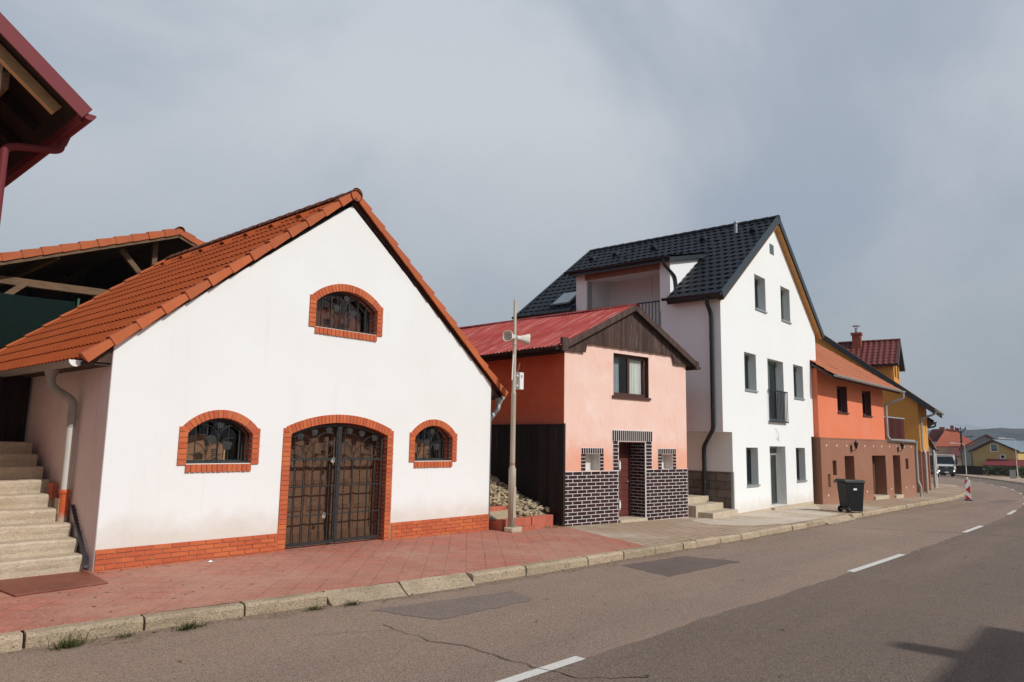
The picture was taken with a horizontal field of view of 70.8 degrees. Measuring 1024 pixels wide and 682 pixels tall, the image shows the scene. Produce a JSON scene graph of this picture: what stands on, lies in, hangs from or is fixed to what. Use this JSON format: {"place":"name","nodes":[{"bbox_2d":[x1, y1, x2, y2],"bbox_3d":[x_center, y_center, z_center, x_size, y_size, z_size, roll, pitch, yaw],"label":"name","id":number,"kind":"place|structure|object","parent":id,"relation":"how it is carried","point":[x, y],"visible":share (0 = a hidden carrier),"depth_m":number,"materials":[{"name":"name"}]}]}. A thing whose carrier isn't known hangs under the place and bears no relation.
{"place":"outdoors","nodes":[
{"label":"outdoors","id":0,"kind":"place"},
{"bbox_2d":[0,525,643,632],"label":"red pavement","id":1,"kind":"structure","parent":0,"point":[162,588],"depth_m":10.24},
{"bbox_2d":[0,441,83,579],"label":"concrete stairs","id":2,"kind":"structure","parent":1,"relation":"on","point":[36,539],"depth_m":10.35,"materials":[{"name":"beige concrete"}]},
{"bbox_2d":[0,377,30,441],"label":"boarded gate","id":3,"kind":"structure","parent":2,"relation":"on","point":[14,396],"depth_m":12.46,"materials":[{"name":"brown wood"}]},
{"bbox_2d":[0,12,96,221],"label":"maroon roofed house","id":4,"kind":"structure","parent":1,"relation":"on","point":[45,108],"depth_m":9.71,"materials":[{"name":"pink paint"}]},
{"bbox_2d":[0,571,107,596],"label":"steel plate","id":5,"kind":"object","parent":1,"relation":"on","point":[15,587],"visible":1,"depth_m":9.07,"materials":[{"name":"brown metal"}]},
{"bbox_2d":[0,188,507,571],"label":"cellar house","id":6,"kind":"structure","parent":1,"relation":"on","point":[232,394],"depth_m":12.55,"materials":[{"name":"white paint"}]},
{"bbox_2d":[71,504,89,568],"bbox_3d":[-6.167,2.778,10.297,0.928,0.802,0.072,-7,-11,44],"label":"drainage membrane","id":7,"kind":"object","parent":6,"relation":"attached to","point":[80,539],"visible":1,"depth_m":10.27,"materials":[{"name":"black"}]},
{"bbox_2d":[185,420,244,461],"bbox_3d":[-4.883,1.606,11.672,0.215,0.720,1.080,-6,-10,41],"label":"window frame","id":8,"kind":"structure","parent":6,"relation":"in","point":[200,441],"depth_m":11.68,"materials":[{"name":"grey metal"}]},
{"bbox_2d":[285,423,375,543],"bbox_3d":[-3.355,2.595,13.246,0.060,2.165,2.080,-6,-10,41],"label":"wooden door","id":9,"kind":"structure","parent":6,"relation":"in","point":[352,440],"depth_m":13.20,"materials":[{"name":"brown wood"}]},
{"bbox_2d":[315,293,369,332],"bbox_3d":[-3.304,-0.533,13.668,0.155,0.740,1.380,-6,-10,41],"label":"window frame","id":10,"kind":"structure","parent":6,"relation":"in","point":[326,307],"depth_m":13.72,"materials":[{"name":"grey"}]},
{"bbox_2d":[414,427,443,458],"bbox_3d":[-1.866,2.124,15.031,0.215,0.720,1.050,-6,-10,41],"label":"window frame","id":11,"kind":"structure","parent":6,"relation":"in","point":[420,442],"depth_m":15.13,"materials":[{"name":"grey"}]},
{"bbox_2d":[503,299,529,532],"bbox_3d":[0.056,1.587,15.900,0.397,5.110,0.710,-6,-10,41],"label":"loudspeaker pole","id":12,"kind":"object","parent":1,"relation":"on","point":[517,379],"visible":1,"depth_m":15.86,"materials":[{"name":"grey metal"}]},
{"bbox_2d":[488,505,552,530],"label":"red steps","id":13,"kind":"structure","parent":1,"relation":"on","point":[526,523],"depth_m":16.30,"materials":[{"name":"concrete"}]},
{"bbox_2d":[490,475,549,519],"bbox_3d":[-0.771,3.565,17.851,3.349,1.296,2.420,-6,-10,41],"label":"rubble","id":14,"kind":"object","parent":13,"relation":"on","point":[526,506],"visible":0.23,"depth_m":17.19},
{"bbox_2d":[0,475,1023,681],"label":"road","id":15,"kind":"structure","parent":0,"point":[573,615],"depth_m":8.01,"materials":[{"name":"grey asphalt"}]},
{"bbox_2d":[164,618,207,631],"bbox_3d":[-3.382,2.988,7.615,0.246,0.136,0.588,-6,-10,41],"label":"grass tuft","id":16,"kind":"object","parent":15,"relation":"on","point":[189,626],"visible":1,"depth_m":7.62,"materials":[{"name":"green plant"}]},
{"bbox_2d":[336,598,362,607],"bbox_3d":[-1.957,3.201,8.836,0.218,0.098,0.498,-6,-10,41],"label":"grass tuft","id":17,"kind":"object","parent":15,"relation":"on","point":[347,604],"visible":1,"depth_m":8.87,"materials":[{"name":"green plant"}]},
{"bbox_2d":[0,501,949,655],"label":"kerb grit","id":18,"kind":"object","parent":15,"relation":"on","point":[149,633],"visible":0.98,"depth_m":9.36,"materials":[{"name":"grey gravel"}]},
{"bbox_2d":[40,630,96,651],"bbox_3d":[-4.213,2.844,6.879,0.242,0.190,0.612,-6,-10,41],"label":"grass tuft","id":19,"kind":"object","parent":18,"relation":"on","point":[71,643],"visible":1,"depth_m":6.90,"materials":[{"name":"green plant"}]},
{"bbox_2d":[100,630,140,641],"bbox_3d":[-3.908,2.948,7.224,0.200,0.090,0.444,-6,-10,41],"label":"grass tuft","id":20,"kind":"object","parent":18,"relation":"on","point":[126,635],"visible":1,"depth_m":7.30,"materials":[{"name":"green plant"}]},
{"bbox_2d":[299,604,328,611],"bbox_3d":[-2.317,3.162,8.570,0.235,0.090,0.568,-6,-10,41],"label":"grass tuft","id":21,"kind":"object","parent":18,"relation":"on","point":[312,608],"visible":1,"depth_m":8.60,"materials":[{"name":"green plant"}]},
{"bbox_2d":[18,504,1020,675],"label":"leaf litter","id":22,"kind":"object","parent":18,"relation":"on","point":[547,598],"visible":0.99,"depth_m":9.40,"materials":[{"name":"brown plant"}]},
{"bbox_2d":[370,499,1018,618],"bbox_3d":[12.333,5.653,22.528,1.194,0.527,39.816,-6,-11,43],"label":"asphalt patch","id":23,"kind":"object","parent":15,"relation":"on","point":[452,608],"visible":0.99,"depth_m":9.29,"materials":[{"name":"grey asphalt"}]},
{"bbox_2d":[496,480,1023,681],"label":"line","id":24,"kind":"object","parent":15,"relation":"on","point":[537,671],"visible":0.87,"depth_m":6.66,"materials":[{"name":"white paint"}]},
{"bbox_2d":[517,473,1023,681],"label":"resurfaced lane","id":25,"kind":"structure","parent":15,"relation":"attached to","point":[954,609],"depth_m":8.02,"materials":[{"name":"grey asphalt"}]},
{"bbox_2d":[320,526,1013,678],"bbox_3d":[6.138,3.975,12.480,6.100,0.180,18.509,-6,-10,41],"label":"road crack","id":26,"kind":"object","parent":25,"relation":"on","point":[546,669],"visible":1,"depth_m":7.01,"materials":[{"name":"grey asphalt"}]},
{"bbox_2d":[930,466,938,476],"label":"parked car","id":27,"kind":"object","parent":15,"relation":"on","point":[931,469],"visible":0.16,"depth_m":97.82,"materials":[{"name":"grey metal"}]},
{"bbox_2d":[929,454,957,476],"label":"tipper truck","id":28,"kind":"object","parent":15,"relation":"on","point":[945,464],"visible":0.53,"depth_m":102.29,"materials":[{"name":"white metal"}]},
{"bbox_2d":[964,477,971,500],"bbox_3d":[22.085,7.182,34.932,0.240,1.140,0.600,-2,-8,22],"label":"guide beacon","id":29,"kind":"object","parent":15,"relation":"on","point":[967,490],"visible":0.98,"depth_m":34.91,"materials":[{"name":"white plastic"}]},
{"bbox_2d":[0,0,1023,429],"label":"sky","id":30,"kind":"structure","parent":0,"point":[500,144],"materials":[{"name":"grey"}]},
{"bbox_2d":[565,483,962,545],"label":"beige pavement","id":31,"kind":"structure","parent":0,"point":[651,532],"depth_m":17.41,"materials":[{"name":"concrete"}]},
{"bbox_2d":[459,303,700,526],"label":"pink house","id":32,"kind":"structure","parent":31,"relation":"on","point":[601,435],"depth_m":18.62,"materials":[{"name":"paint"}]},
{"bbox_2d":[619,454,630,516],"bbox_3d":[2.794,3.810,18.997,1.040,1.630,0.110,8,-10,-40],"label":"front door","id":33,"kind":"structure","parent":32,"relation":"in","point":[624,473],"depth_m":19.19,"materials":[{"name":"wood"}]},
{"bbox_2d":[614,354,645,397],"bbox_3d":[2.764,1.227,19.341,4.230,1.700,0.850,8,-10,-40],"label":"window frame","id":34,"kind":"structure","parent":32,"relation":"in","point":[629,371],"depth_m":19.38,"materials":[{"name":"brown wood"}]},
{"bbox_2d":[688,494,737,518],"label":"entrance steps","id":35,"kind":"structure","parent":31,"relation":"on","point":[699,506],"depth_m":20.59,"materials":[{"name":"concrete"}]},
{"bbox_2d":[692,504,837,525],"bbox_3d":[8.554,5.305,22.133,2.323,0.131,10.916,-6,-10,41],"label":"concrete apron","id":36,"kind":"object","parent":31,"relation":"on","point":[796,514],"visible":0.9,"depth_m":20.67,"materials":[{"name":"beige concrete"}]},
{"bbox_2d":[833,478,864,512],"bbox_3d":[10.995,5.026,23.436,0.868,1.065,0.566,2,-8,-10],"label":"wheelie bin","id":37,"kind":"object","parent":31,"relation":"on","point":[851,494],"visible":1,"depth_m":23.22,"materials":[{"name":"black plastic"}]},
{"bbox_2d":[928,428,1023,453],"bbox_3d":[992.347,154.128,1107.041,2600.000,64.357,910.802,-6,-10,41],"label":"hill","id":38,"kind":"structure","parent":0,"point":[976,433],"depth_m":1378.16,"materials":[{"name":"green plant"}]},
{"bbox_2d":[957,474,1023,482],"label":"pavement","id":39,"kind":"structure","parent":0,"point":[1007,478],"depth_m":100.53,"materials":[{"name":"grey concrete"}]},
{"bbox_2d":[949,443,966,474],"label":"street lamp","id":40,"kind":"object","parent":39,"relation":"on","point":[965,455],"visible":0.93,"depth_m":110.39,"materials":[{"name":"grey metal"}]},
{"bbox_2d":[950,465,985,474],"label":"board fence","id":41,"kind":"object","parent":39,"relation":"on","point":[974,470],"visible":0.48,"depth_m":112.14,"materials":[{"name":"brown wood"}]},
{"bbox_2d":[997,438,1018,478],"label":"street lamp","id":42,"kind":"object","parent":39,"relation":"on","point":[1016,456],"visible":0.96,"depth_m":95.25,"materials":[{"name":"grey metal"}]},
{"bbox_2d":[1016,467,1023,477],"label":"shrub","id":43,"kind":"object","parent":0,"point":[1021,469],"visible":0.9,"depth_m":105.45,"materials":[{"name":"green plant"}]},
{"bbox_3d":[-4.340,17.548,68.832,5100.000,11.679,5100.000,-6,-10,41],"label":"ground","id":44,"kind":"structure","parent":0,"visible":0},
{"bbox_2d":[0,483,964,652],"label":"kerb","id":45,"kind":"structure","parent":44,"relation":"on","point":[18,640],"depth_m":9.17,"materials":[{"name":"concrete"}]},
{"bbox_2d":[512,215,823,513],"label":"tall white house","id":46,"kind":"structure","parent":44,"relation":"on","point":[729,308],"depth_m":23.89,"materials":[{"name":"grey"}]},
{"bbox_2d":[744,354,748,388],"bbox_3d":[7.396,0.995,23.175,0.070,1.180,0.970,-5,-10,39],"label":"window frame","id":47,"kind":"structure","parent":46,"relation":"in","point":[746,358],"depth_m":23.43,"materials":[{"name":"grey plastic"}]},
{"bbox_2d":[746,448,751,483],"bbox_3d":[7.336,3.934,22.715,0.120,1.150,0.960,-5,-10,39],"label":"window frame","id":48,"kind":"structure","parent":46,"relation":"in","point":[748,452],"depth_m":22.89,"materials":[{"name":"grey plastic"}]},
{"bbox_2d":[754,278,758,308],"bbox_3d":[8.104,-1.585,24.328,0.070,1.150,0.970,-5,-10,39],"label":"window frame","id":49,"kind":"structure","parent":46,"relation":"in","point":[755,280],"depth_m":24.60,"materials":[{"name":"grey plastic"}]},
{"bbox_2d":[767,361,777,420],"bbox_3d":[8.823,1.706,24.818,0.070,2.070,1.500,-5,-10,39],"label":"window frame","id":50,"kind":"structure","parent":46,"relation":"in","point":[772,376],"depth_m":25.13,"materials":[{"name":"grey"}]},
{"bbox_2d":[780,290,783,319],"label":"window frame","id":51,"kind":"structure","parent":46,"relation":"in","point":[781,292],"depth_m":26.45,"materials":[{"name":"grey plastic"}]},
{"bbox_2d":[793,366,796,396],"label":"window frame","id":52,"kind":"structure","parent":46,"relation":"in","point":[794,368],"depth_m":26.94,"materials":[{"name":"grey plastic"}]},
{"bbox_2d":[796,448,799,479],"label":"window frame","id":53,"kind":"structure","parent":46,"relation":"in","point":[797,451],"depth_m":26.38,"materials":[{"name":"grey plastic"}]},
{"bbox_2d":[810,343,922,503],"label":"orange house","id":54,"kind":"structure","parent":44,"relation":"on","point":[854,427],"depth_m":29.99,"materials":[{"name":"brown paint"}]},
{"bbox_2d":[837,386,841,411],"bbox_3d":[13.169,2.363,29.286,1.050,1.080,0.060,9,-11,-44],"label":"window frame","id":55,"kind":"structure","parent":54,"relation":"in","point":[839,395],"depth_m":29.51,"materials":[{"name":"brown wood"}]},
{"bbox_2d":[862,391,865,414],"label":"window frame","id":56,"kind":"structure","parent":54,"relation":"in","point":[863,392],"depth_m":31.41,"materials":[{"name":"brown wood"}]},
{"bbox_2d":[872,456,876,493],"bbox_3d":[15.611,5.894,31.508,1.652,1.780,0.102,9,-11,-44],"label":"plank door","id":57,"kind":"structure","parent":54,"relation":"in","point":[873,457],"depth_m":31.98,"materials":[{"name":"brown wood"}]},
{"bbox_2d":[815,325,943,492],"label":"ochre house","id":58,"kind":"structure","parent":44,"relation":"on","point":[882,359],"depth_m":41.38,"materials":[{"name":"paint"}]},
{"bbox_2d":[927,417,938,487],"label":"canopy house","id":59,"kind":"structure","parent":44,"relation":"on","point":[930,422],"depth_m":48.34,"materials":[{"name":"beige"}]},
{"bbox_2d":[928,425,974,465],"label":"red roofed house","id":60,"kind":"structure","parent":44,"relation":"on","point":[943,437],"depth_m":150.05,"materials":[{"name":"beige"}]},
{"bbox_2d":[955,427,965,462],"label":"utility pole","id":61,"kind":"object","parent":44,"relation":"on","point":[960,432],"visible":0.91,"depth_m":135.18,"materials":[{"name":"grey"}]},
{"bbox_2d":[958,434,996,465],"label":"grey gabled house","id":62,"kind":"structure","parent":44,"relation":"on","point":[964,452],"depth_m":129.24,"materials":[{"name":"grey"}]},
{"bbox_2d":[946,473,1023,483],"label":"opposite kerb","id":63,"kind":"structure","parent":44,"relation":"on","point":[990,479],"depth_m":89.50,"materials":[{"name":"concrete"}]},
{"bbox_2d":[982,465,996,475],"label":"shrub","id":64,"kind":"object","parent":44,"relation":"on","point":[989,471],"visible":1,"depth_m":107.82,"materials":[{"name":"green plant"}]},
{"bbox_2d":[968,439,1023,477],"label":"yellow house","id":65,"kind":"structure","parent":44,"relation":"on","point":[992,452],"depth_m":112.32,"materials":[{"name":"paint"}]},
{"bbox_2d":[990,444,998,451],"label":"window frame","id":66,"kind":"structure","parent":65,"relation":"in","point":[994,447],"depth_m":112.65,"materials":[{"name":"white paint"}]},
{"bbox_2d":[993,464,1005,475],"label":"shrub","id":67,"kind":"object","parent":44,"relation":"on","point":[999,471],"visible":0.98,"depth_m":107.16,"materials":[{"name":"green plant"}]},
{"bbox_2d":[1004,466,1019,475],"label":"shrub","id":68,"kind":"object","parent":44,"relation":"on","point":[1008,469],"visible":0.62,"depth_m":106.45,"materials":[{"name":"green plant"}]},
{"bbox_2d":[1009,470,1015,478],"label":"meter cabinet","id":69,"kind":"object","parent":44,"relation":"on","point":[1012,474],"visible":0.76,"depth_m":94.87,"materials":[{"name":"grey"}]},
{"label":"terrace","id":70,"kind":"structure","parent":44,"relation":"on","visible":0},
{"bbox_2d":[0,293,79,348],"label":"green screen","id":71,"kind":"object","parent":70,"relation":"on","point":[20,316],"visible":0.4,"depth_m":16.68,"materials":[{"name":"green fabric"}]},
{"bbox_2d":[0,226,204,306],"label":"open shed","id":72,"kind":"structure","parent":70,"relation":"on","point":[84,271],"depth_m":21.35,"materials":[{"name":"ceramic"}]}
]}

